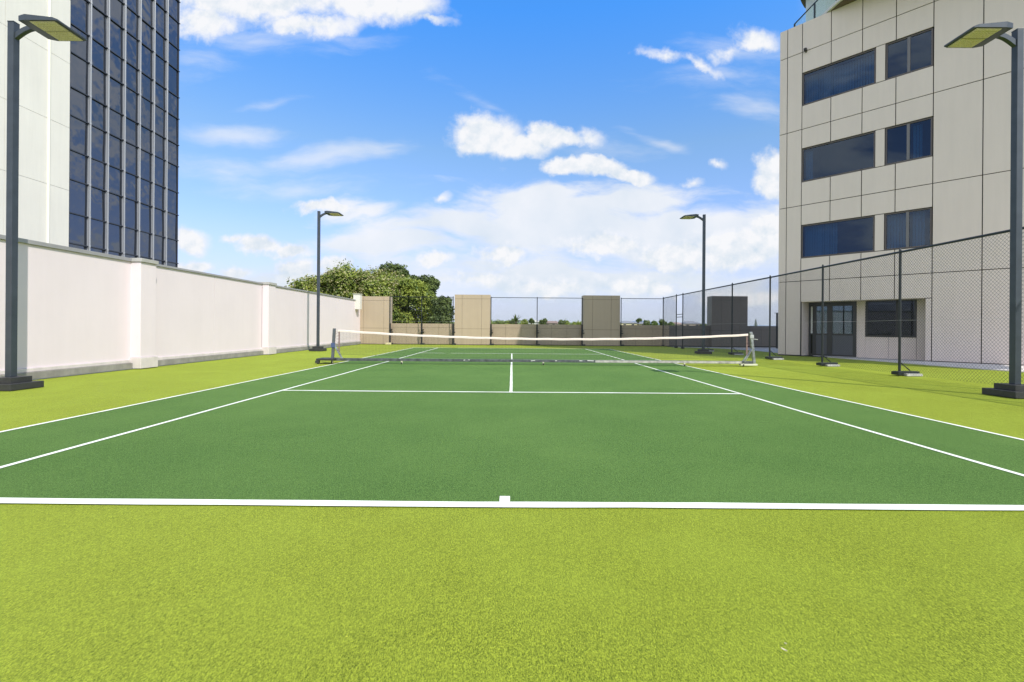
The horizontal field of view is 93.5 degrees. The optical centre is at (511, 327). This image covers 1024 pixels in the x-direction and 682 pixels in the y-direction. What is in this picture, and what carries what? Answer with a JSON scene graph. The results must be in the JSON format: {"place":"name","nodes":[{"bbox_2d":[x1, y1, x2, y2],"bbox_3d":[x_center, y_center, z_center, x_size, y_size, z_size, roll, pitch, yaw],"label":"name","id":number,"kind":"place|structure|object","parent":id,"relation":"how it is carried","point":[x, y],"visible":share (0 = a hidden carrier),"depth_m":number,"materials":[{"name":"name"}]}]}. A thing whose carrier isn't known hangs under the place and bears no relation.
{"place":"outdoors","nodes":[
{"label":"outdoors","id":0,"kind":"place"},
{"bbox_2d":[0,0,180,266],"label":"glass tower","id":1,"kind":"structure","parent":0,"point":[99,119],"depth_m":27.39,"materials":[{"name":"grey"}]},
{"bbox_2d":[69,244,86,249],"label":"window","id":2,"kind":"structure","parent":1,"relation":"in","point":[70,245],"depth_m":26.13,"materials":[{"name":"blue glass"}]},
{"bbox_2d":[69,213,86,245],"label":"window","id":3,"kind":"structure","parent":1,"relation":"in","point":[77,224],"depth_m":26.06,"materials":[{"name":"blue glass"}]},
{"bbox_2d":[70,180,87,215],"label":"window","id":4,"kind":"structure","parent":1,"relation":"in","point":[78,191],"depth_m":26.09,"materials":[{"name":"blue glass"}]},
{"bbox_2d":[70,150,87,183],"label":"window","id":5,"kind":"structure","parent":1,"relation":"in","point":[78,162],"depth_m":26.09,"materials":[{"name":"blue glass"}]},
{"bbox_2d":[70,116,87,154],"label":"window","id":6,"kind":"structure","parent":1,"relation":"in","point":[78,128],"depth_m":26.07,"materials":[{"name":"blue glass"}]},
{"bbox_2d":[70,87,87,121],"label":"window","id":7,"kind":"structure","parent":1,"relation":"in","point":[78,101],"depth_m":26.06,"materials":[{"name":"blue glass"}]},
{"bbox_2d":[70,53,87,94],"bbox_3d":[-23.437,-13.701,26.071,0.061,1.780,1.121,0,0,0],"label":"window","id":8,"kind":"structure","parent":1,"relation":"in","point":[79,68],"depth_m":26.10,"materials":[{"name":"blue glass"}]},
{"bbox_2d":[71,25,88,60],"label":"window","id":9,"kind":"structure","parent":1,"relation":"in","point":[80,48],"depth_m":26.16,"materials":[{"name":"blue glass"}]},
{"bbox_2d":[71,0,88,33],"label":"window","id":10,"kind":"structure","parent":1,"relation":"in","point":[79,8],"depth_m":26.14,"materials":[{"name":"blue glass"}]},
{"bbox_2d":[91,219,104,248],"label":"window","id":11,"kind":"structure","parent":1,"relation":"in","point":[97,227],"depth_m":27.32,"materials":[{"name":"blue glass"}]},
{"bbox_2d":[91,187,104,220],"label":"window","id":12,"kind":"structure","parent":1,"relation":"in","point":[97,196],"depth_m":27.29,"materials":[{"name":"blue glass"}]},
{"bbox_2d":[91,159,105,189],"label":"window","id":13,"kind":"structure","parent":1,"relation":"in","point":[98,169],"depth_m":27.34,"materials":[{"name":"blue glass"}]},
{"bbox_2d":[91,126,105,161],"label":"window","id":14,"kind":"structure","parent":1,"relation":"in","point":[98,137],"depth_m":27.32,"materials":[{"name":"blue glass"}]},
{"bbox_2d":[92,99,105,130],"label":"window","id":15,"kind":"structure","parent":1,"relation":"in","point":[98,110],"depth_m":27.32,"materials":[{"name":"blue glass"}]},
{"bbox_2d":[92,66,105,104],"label":"window","id":16,"kind":"structure","parent":1,"relation":"in","point":[98,78],"depth_m":27.30,"materials":[{"name":"blue glass"}]},
{"bbox_2d":[92,39,105,71],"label":"window","id":17,"kind":"structure","parent":1,"relation":"in","point":[98,51],"depth_m":27.29,"materials":[{"name":"blue glass"}]},
{"bbox_2d":[92,6,106,46],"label":"window","id":18,"kind":"structure","parent":1,"relation":"in","point":[98,19],"depth_m":27.33,"materials":[{"name":"blue glass"}]},
{"bbox_2d":[92,0,106,14],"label":"window","id":19,"kind":"structure","parent":1,"relation":"in","point":[100,4],"depth_m":27.46,"materials":[{"name":"blue glass"}]},
{"bbox_2d":[108,224,121,251],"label":"window","id":20,"kind":"structure","parent":1,"relation":"in","point":[115,232],"depth_m":28.55,"materials":[{"name":"blue glass"}]},
{"bbox_2d":[109,193,121,224],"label":"window","id":21,"kind":"structure","parent":1,"relation":"in","point":[115,202],"depth_m":28.53,"materials":[{"name":"blue glass"}]},
{"bbox_2d":[109,166,121,195],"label":"window","id":22,"kind":"structure","parent":1,"relation":"in","point":[115,175],"depth_m":28.52,"materials":[{"name":"blue glass"}]},
{"bbox_2d":[109,134,121,168],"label":"window","id":23,"kind":"structure","parent":1,"relation":"in","point":[115,144],"depth_m":28.50,"materials":[{"name":"blue glass"}]},
{"bbox_2d":[109,109,122,138],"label":"window","id":24,"kind":"structure","parent":1,"relation":"in","point":[115,119],"depth_m":28.49,"materials":[{"name":"blue glass"}]},
{"bbox_2d":[110,78,122,113],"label":"window","id":25,"kind":"structure","parent":1,"relation":"in","point":[116,89],"depth_m":28.54,"materials":[{"name":"blue glass"}]},
{"bbox_2d":[110,51,122,82],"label":"window","id":26,"kind":"structure","parent":1,"relation":"in","point":[116,63],"depth_m":28.53,"materials":[{"name":"blue glass"}]},
{"bbox_2d":[110,20,122,57],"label":"window","id":27,"kind":"structure","parent":1,"relation":"in","point":[116,33],"depth_m":28.51,"materials":[{"name":"blue glass"}]},
{"bbox_2d":[110,0,122,26],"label":"window","id":28,"kind":"structure","parent":1,"relation":"in","point":[116,7],"depth_m":28.53,"materials":[{"name":"blue glass"}]},
{"bbox_2d":[125,228,136,254],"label":"window","id":29,"kind":"structure","parent":1,"relation":"in","point":[130,234],"depth_m":29.68,"materials":[{"name":"blue glass"}]},
{"bbox_2d":[125,198,136,228],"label":"window","id":30,"kind":"structure","parent":1,"relation":"in","point":[130,206],"depth_m":29.65,"materials":[{"name":"blue glass"}]},
{"bbox_2d":[125,172,136,200],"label":"window","id":31,"kind":"structure","parent":1,"relation":"in","point":[130,180],"depth_m":29.64,"materials":[{"name":"blue glass"}]},
{"bbox_2d":[126,143,137,175],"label":"window","id":32,"kind":"structure","parent":1,"relation":"in","point":[131,151],"depth_m":29.73,"materials":[{"name":"blue glass"}]},
{"bbox_2d":[126,118,137,145],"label":"window","id":33,"kind":"structure","parent":1,"relation":"in","point":[131,127],"depth_m":29.68,"materials":[{"name":"blue glass"}]},
{"bbox_2d":[126,87,137,121],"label":"window","id":34,"kind":"structure","parent":1,"relation":"in","point":[131,97],"depth_m":29.68,"materials":[{"name":"blue glass"}]},
{"bbox_2d":[126,63,137,92],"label":"window","id":35,"kind":"structure","parent":1,"relation":"in","point":[131,73],"depth_m":29.65,"materials":[{"name":"blue glass"}]},
{"bbox_2d":[126,33,138,67],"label":"window","id":36,"kind":"structure","parent":1,"relation":"in","point":[132,45],"depth_m":29.71,"materials":[{"name":"blue glass"}]},
{"bbox_2d":[127,8,138,38],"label":"window","id":37,"kind":"structure","parent":1,"relation":"in","point":[132,19],"depth_m":29.71,"materials":[{"name":"blue glass"}]},
{"bbox_2d":[127,0,138,14],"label":"window","id":38,"kind":"structure","parent":1,"relation":"in","point":[133,4],"depth_m":29.84,"materials":[{"name":"blue glass"}]},
{"bbox_2d":[140,232,150,257],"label":"window","id":39,"kind":"structure","parent":1,"relation":"in","point":[145,238],"depth_m":30.88,"materials":[{"name":"blue glass"}]},
{"bbox_2d":[140,203,150,232],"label":"window","id":40,"kind":"structure","parent":1,"relation":"in","point":[145,211],"depth_m":30.87,"materials":[{"name":"blue glass"}]},
{"bbox_2d":[140,179,151,204],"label":"window","id":41,"kind":"structure","parent":1,"relation":"in","point":[146,187],"depth_m":30.86,"materials":[{"name":"blue glass"}]},
{"bbox_2d":[141,150,151,180],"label":"window","id":42,"kind":"structure","parent":1,"relation":"in","point":[146,158],"depth_m":30.92,"materials":[{"name":"blue glass"}]},
{"bbox_2d":[141,126,151,152],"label":"window","id":43,"kind":"structure","parent":1,"relation":"in","point":[146,135],"depth_m":30.90,"materials":[{"name":"blue glass"}]},
{"bbox_2d":[141,97,151,129],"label":"window","id":44,"kind":"structure","parent":1,"relation":"in","point":[146,106],"depth_m":30.88,"materials":[{"name":"blue glass"}]},
{"bbox_2d":[141,73,151,100],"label":"window","id":45,"kind":"structure","parent":1,"relation":"in","point":[146,83],"depth_m":30.87,"materials":[{"name":"blue glass"}]},
{"bbox_2d":[141,44,151,77],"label":"window","id":46,"kind":"structure","parent":1,"relation":"in","point":[146,60],"depth_m":30.85,"materials":[{"name":"blue glass"}]},
{"bbox_2d":[142,20,152,49],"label":"window","id":47,"kind":"structure","parent":1,"relation":"in","point":[147,32],"depth_m":30.92,"materials":[{"name":"blue glass"}]},
{"bbox_2d":[142,0,152,26],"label":"window","id":48,"kind":"structure","parent":1,"relation":"in","point":[147,5],"depth_m":30.99,"materials":[{"name":"blue glass"}]},
{"bbox_2d":[154,235,163,259],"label":"window","id":49,"kind":"structure","parent":1,"relation":"in","point":[158,241],"depth_m":32.03,"materials":[{"name":"blue glass"}]},
{"bbox_2d":[154,208,163,235],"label":"window","id":50,"kind":"structure","parent":1,"relation":"in","point":[158,214],"depth_m":32.01,"materials":[{"name":"blue glass"}]},
{"bbox_2d":[154,184,164,209],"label":"window","id":51,"kind":"structure","parent":1,"relation":"in","point":[159,191],"depth_m":32.07,"materials":[{"name":"blue glass"}]},
{"bbox_2d":[155,156,164,186],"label":"window","id":52,"kind":"structure","parent":1,"relation":"in","point":[159,163],"depth_m":32.08,"materials":[{"name":"blue glass"}]},
{"bbox_2d":[155,134,164,158],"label":"window","id":53,"kind":"structure","parent":1,"relation":"in","point":[159,141],"depth_m":32.05,"materials":[{"name":"blue glass"}]},
{"bbox_2d":[155,105,164,136],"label":"window","id":54,"kind":"structure","parent":1,"relation":"in","point":[159,113],"depth_m":32.04,"materials":[{"name":"blue glass"}]},
{"bbox_2d":[155,83,164,109],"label":"window","id":55,"kind":"structure","parent":1,"relation":"in","point":[159,91],"depth_m":32.05,"materials":[{"name":"blue glass"}]},
{"bbox_2d":[155,55,165,86],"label":"window","id":56,"kind":"structure","parent":1,"relation":"in","point":[160,65],"depth_m":32.08,"materials":[{"name":"blue glass"}]},
{"bbox_2d":[156,32,165,58],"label":"window","id":57,"kind":"structure","parent":1,"relation":"in","point":[160,41],"depth_m":32.06,"materials":[{"name":"blue glass"}]},
{"bbox_2d":[156,4,165,37],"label":"window","id":58,"kind":"structure","parent":1,"relation":"in","point":[160,13],"depth_m":32.05,"materials":[{"name":"blue glass"}]},
{"bbox_2d":[156,0,165,9],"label":"window","id":59,"kind":"structure","parent":1,"relation":"in","point":[162,2],"depth_m":32.21,"materials":[{"name":"blue glass"}]},
{"bbox_2d":[167,239,175,262],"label":"window","id":60,"kind":"structure","parent":1,"relation":"in","point":[171,244],"depth_m":33.24,"materials":[{"name":"blue glass"}]},
{"bbox_2d":[167,212,176,239],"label":"window","id":61,"kind":"structure","parent":1,"relation":"in","point":[171,218],"depth_m":33.23,"materials":[{"name":"blue glass"}]},
{"bbox_2d":[167,190,176,213],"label":"window","id":62,"kind":"structure","parent":1,"relation":"in","point":[171,196],"depth_m":33.29,"materials":[{"name":"blue glass"}]},
{"bbox_2d":[168,163,176,191],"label":"window","id":63,"kind":"structure","parent":1,"relation":"in","point":[172,170],"depth_m":33.28,"materials":[{"name":"blue glass"}]},
{"bbox_2d":[168,141,176,164],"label":"window","id":64,"kind":"structure","parent":1,"relation":"in","point":[172,148],"depth_m":33.27,"materials":[{"name":"blue glass"}]},
{"bbox_2d":[168,114,176,143],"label":"window","id":65,"kind":"structure","parent":1,"relation":"in","point":[172,121],"depth_m":33.25,"materials":[{"name":"blue glass"}]},
{"bbox_2d":[168,64,176,94],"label":"window","id":66,"kind":"structure","parent":1,"relation":"in","point":[172,73],"depth_m":33.22,"materials":[{"name":"blue glass"}]},
{"bbox_2d":[168,91,177,116],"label":"window","id":67,"kind":"structure","parent":1,"relation":"in","point":[172,100],"depth_m":33.24,"materials":[{"name":"blue glass"}]},
{"bbox_2d":[168,43,177,69],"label":"window","id":68,"kind":"structure","parent":1,"relation":"in","point":[173,52],"depth_m":33.29,"materials":[{"name":"blue glass"}]},
{"bbox_2d":[169,16,177,47],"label":"window","id":69,"kind":"structure","parent":1,"relation":"in","point":[173,25],"depth_m":33.28,"materials":[{"name":"blue glass"}]},
{"bbox_2d":[169,0,177,20],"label":"window","id":70,"kind":"structure","parent":1,"relation":"in","point":[173,4],"depth_m":33.31,"materials":[{"name":"blue glass"}]},
{"bbox_2d":[178,0,805,325],"label":"sky","id":71,"kind":"structure","parent":0,"point":[548,150],"materials":[{"name":"blue"}]},
{"bbox_2d":[0,344,1023,681],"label":"turf surround","id":72,"kind":"object","parent":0,"point":[122,592],"visible":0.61,"depth_m":2.20,"materials":[{"name":"green plant"}]},
{"bbox_2d":[0,14,86,390],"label":"lamp post","id":73,"kind":"object","parent":72,"relation":"on","point":[51,28],"visible":1,"depth_m":8.53,"materials":[{"name":"metal"}]},
{"bbox_2d":[0,234,360,378],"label":"boundary wall","id":74,"kind":"structure","parent":72,"relation":"on","point":[81,311],"depth_m":12.60,"materials":[{"name":"paint"}]},
{"bbox_2d":[353,294,362,308],"bbox_3d":[-9.868,-1.659,30.800,0.500,0.980,0.480,0,0,0],"label":"wall box","id":75,"kind":"object","parent":74,"relation":"attached to","point":[358,301],"visible":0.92,"depth_m":30.60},
{"bbox_2d":[309,211,343,350],"bbox_3d":[-8.659,-2.170,22.500,1.350,6.520,0.620,0,0,0],"label":"lamp post","id":76,"kind":"object","parent":72,"relation":"on","point":[317,347],"visible":1,"depth_m":22.45,"materials":[{"name":"grey metal"}]},
{"bbox_2d":[360,296,391,343],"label":"clad column","id":77,"kind":"structure","parent":72,"relation":"on","point":[375,314],"depth_m":31.62,"materials":[{"name":"beige"}]},
{"bbox_2d":[389,296,455,344],"bbox_3d":[-5.857,-0.474,31.670,4.400,3.170,0.420,0,0,0],"label":"fence","id":78,"kind":"object","parent":72,"relation":"on","point":[452,326],"visible":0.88,"depth_m":31.55,"materials":[{"name":"grey"}]},
{"bbox_2d":[454,295,490,344],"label":"clad column","id":79,"kind":"structure","parent":72,"relation":"on","point":[472,315],"depth_m":31.62,"materials":[{"name":"beige"}]},
{"bbox_2d":[490,297,583,345],"bbox_3d":[1.683,-0.417,31.670,6.240,3.170,0.420,0,0,0],"label":"fence","id":80,"kind":"object","parent":72,"relation":"on","point":[537,332],"visible":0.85,"depth_m":31.55,"materials":[{"name":"grey"}]},
{"bbox_2d":[581,295,619,345],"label":"clad column","id":81,"kind":"structure","parent":72,"relation":"on","point":[601,316],"depth_m":31.62,"materials":[{"name":"brown"}]},
{"bbox_2d":[620,298,663,345],"bbox_3d":[8.518,-0.366,31.670,2.871,3.170,0.420,0,0,0],"label":"fence","id":82,"kind":"object","parent":72,"relation":"on","point":[621,327],"visible":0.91,"depth_m":31.55,"materials":[{"name":"grey"}]},
{"bbox_2d":[680,214,711,353],"bbox_3d":[8.611,-2.041,22.600,1.350,6.520,0.620,0,0,0],"label":"lamp post","id":83,"kind":"object","parent":72,"relation":"on","point":[703,219],"visible":0.96,"depth_m":22.55,"materials":[{"name":"grey metal"}]},
{"bbox_2d":[662,227,1023,383],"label":"side fence","id":84,"kind":"object","parent":72,"relation":"on","point":[909,372],"visible":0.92,"depth_m":13.83,"materials":[{"name":"grey metal"}]},
{"bbox_2d":[944,21,1023,398],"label":"lamp post","id":85,"kind":"object","parent":72,"relation":"on","point":[978,35],"visible":1,"depth_m":8.53,"materials":[{"name":"grey metal"}]},
{"bbox_2d":[0,348,1023,504],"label":"court turf","id":86,"kind":"structure","parent":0,"point":[369,435],"depth_m":4.81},
{"bbox_2d":[0,348,1023,509],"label":"court marking","id":87,"kind":"object","parent":86,"relation":"on","point":[511,504],"visible":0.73,"depth_m":3.17,"materials":[{"name":"white paint"}]},
{"bbox_2d":[315,328,757,366],"bbox_3d":[0.826,0.615,14.995,13.661,1.092,0.590,0,0,0],"label":"tennis net","id":88,"kind":"object","parent":86,"relation":"on","point":[515,358],"visible":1,"depth_m":15.02,"materials":[{"name":"grey"}]},
{"bbox_2d":[707,296,747,346],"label":"clad column","id":89,"kind":"structure","parent":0,"point":[723,315],"depth_m":31.62,"materials":[{"name":"black"}]},
{"bbox_2d":[812,355,1023,371],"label":"walkway","id":90,"kind":"structure","parent":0,"point":[976,365],"depth_m":16.52,"materials":[{"name":"concrete"}]},
{"label":"ground","id":91,"kind":"structure","parent":0,"visible":0},
{"bbox_2d":[284,258,436,323],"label":"flowering tree","id":92,"kind":"object","parent":91,"relation":"on","point":[343,282],"visible":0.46,"depth_m":50.20,"materials":[{"name":"green plant"}]},
{"bbox_2d":[378,261,417,308],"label":"dark tree","id":93,"kind":"object","parent":91,"relation":"on","point":[397,267],"visible":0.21,"depth_m":55.27,"materials":[{"name":"green plant"}]},
{"bbox_2d":[32,344,807,379],"bbox_3d":[11.788,8.259,11.000,44.300,13.970,46.000,0,0,0],"label":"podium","id":94,"kind":"object","parent":91,"relation":"on","point":[763,349],"depth_m":27.25,"materials":[{"name":"concrete"}]},
{"bbox_2d":[391,323,454,344],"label":"parapet wall","id":95,"kind":"structure","parent":94,"relation":"on","point":[427,328],"depth_m":31.90,"materials":[{"name":"beige"}]},
{"bbox_2d":[492,324,580,345],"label":"parapet wall","id":96,"kind":"structure","parent":94,"relation":"on","point":[531,333],"depth_m":31.90,"materials":[{"name":"brown"}]},
{"bbox_2d":[622,325,668,346],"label":"parapet wall","id":97,"kind":"structure","parent":94,"relation":"on","point":[641,332],"depth_m":31.90,"materials":[{"name":"black"}]},
{"bbox_2d":[669,325,709,346],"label":"parapet wall","id":98,"kind":"structure","parent":94,"relation":"on","point":[679,334],"depth_m":31.90,"materials":[{"name":"black"}]},
{"bbox_2d":[748,326,775,346],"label":"parapet wall","id":99,"kind":"structure","parent":94,"relation":"on","point":[759,342],"depth_m":31.90,"materials":[{"name":"black"}]},
{"bbox_2d":[776,313,777,348],"bbox_3d":[16.654,0.190,30.200,0.390,2.240,0.160,0,0,0],"label":"terrace post","id":100,"kind":"object","parent":94,"relation":"on","point":[776,332],"visible":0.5,"depth_m":30.16,"materials":[{"name":"grey"}]},
{"bbox_2d":[778,0,1023,365],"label":"apartment building","id":101,"kind":"structure","parent":94,"relation":"on","point":[895,125],"depth_m":19.03,"materials":[{"name":"grey concrete"}]},
{"bbox_2d":[809,302,856,356],"bbox_3d":[13.971,0.075,21.044,0.060,2.330,1.790,0,0,-41],"label":"door","id":102,"kind":"structure","parent":101,"relation":"in","point":[830,345],"depth_m":21.03,"materials":[{"name":"grey"}]},
{"bbox_2d":[801,215,874,257],"bbox_3d":[13.749,-3.767,20.357,0.442,1.450,2.640,0,0,-41],"label":"window","id":103,"kind":"structure","parent":101,"relation":"in","point":[823,243],"depth_m":20.91,"materials":[{"name":"blue"}]},
{"bbox_2d":[801,131,875,181],"bbox_3d":[13.773,-7.122,20.356,0.439,1.480,2.640,0,0,-41],"label":"window","id":104,"kind":"structure","parent":101,"relation":"in","point":[809,155],"depth_m":21.05,"materials":[{"name":"grey"}]},
{"bbox_2d":[802,48,875,105],"bbox_3d":[13.799,-10.462,20.357,0.441,1.440,2.640,0,0,-41],"label":"window","id":105,"kind":"structure","parent":101,"relation":"in","point":[847,74],"depth_m":20.42,"materials":[{"name":"blue"}]},
{"bbox_2d":[865,300,916,336],"bbox_3d":[15.315,-0.360,19.513,0.075,1.480,1.640,0,0,-41],"label":"window","id":106,"kind":"structure","parent":101,"relation":"in","point":[913,314],"depth_m":19.51,"materials":[{"name":"grey"}]},
{"bbox_2d":[884,207,931,250],"bbox_3d":[15.286,-3.756,18.579,0.441,1.450,1.420,0,0,-41],"label":"window","id":107,"kind":"structure","parent":101,"relation":"in","point":[900,221],"depth_m":18.61,"materials":[{"name":"blue"}]},
{"bbox_2d":[885,117,932,165],"bbox_3d":[15.310,-7.110,18.579,0.439,1.480,1.420,0,0,-41],"label":"window","id":108,"kind":"structure","parent":101,"relation":"in","point":[915,137],"depth_m":18.47,"materials":[{"name":"blue"}]},
{"bbox_2d":[885,28,933,79],"bbox_3d":[15.211,-10.451,18.471,0.110,1.440,1.420,0,0,-41],"label":"window","id":109,"kind":"structure","parent":101,"relation":"in","point":[908,38],"depth_m":18.44,"materials":[{"name":"grey"}]},
{"bbox_2d":[416,274,440,294],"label":"round tree","id":110,"kind":"object","parent":91,"relation":"on","point":[433,282],"visible":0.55,"depth_m":53.81,"materials":[{"name":"green plant"}]},
{"bbox_2d":[426,295,454,323],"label":"shady tree","id":111,"kind":"object","parent":91,"relation":"on","point":[441,309],"visible":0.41,"depth_m":48.20,"materials":[{"name":"green plant"}]},
{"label":"hill","id":112,"kind":"structure","parent":0,"visible":0},
{"bbox_2d":[620,321,636,324],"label":"house","id":113,"kind":"structure","parent":112,"relation":"on","point":[627,323],"depth_m":229.26,"materials":[{"name":"beige"}]},
{"bbox_2d":[681,321,701,325],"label":"house","id":114,"kind":"structure","parent":112,"relation":"on","point":[688,322],"depth_m":228.50,"materials":[{"name":"beige"}]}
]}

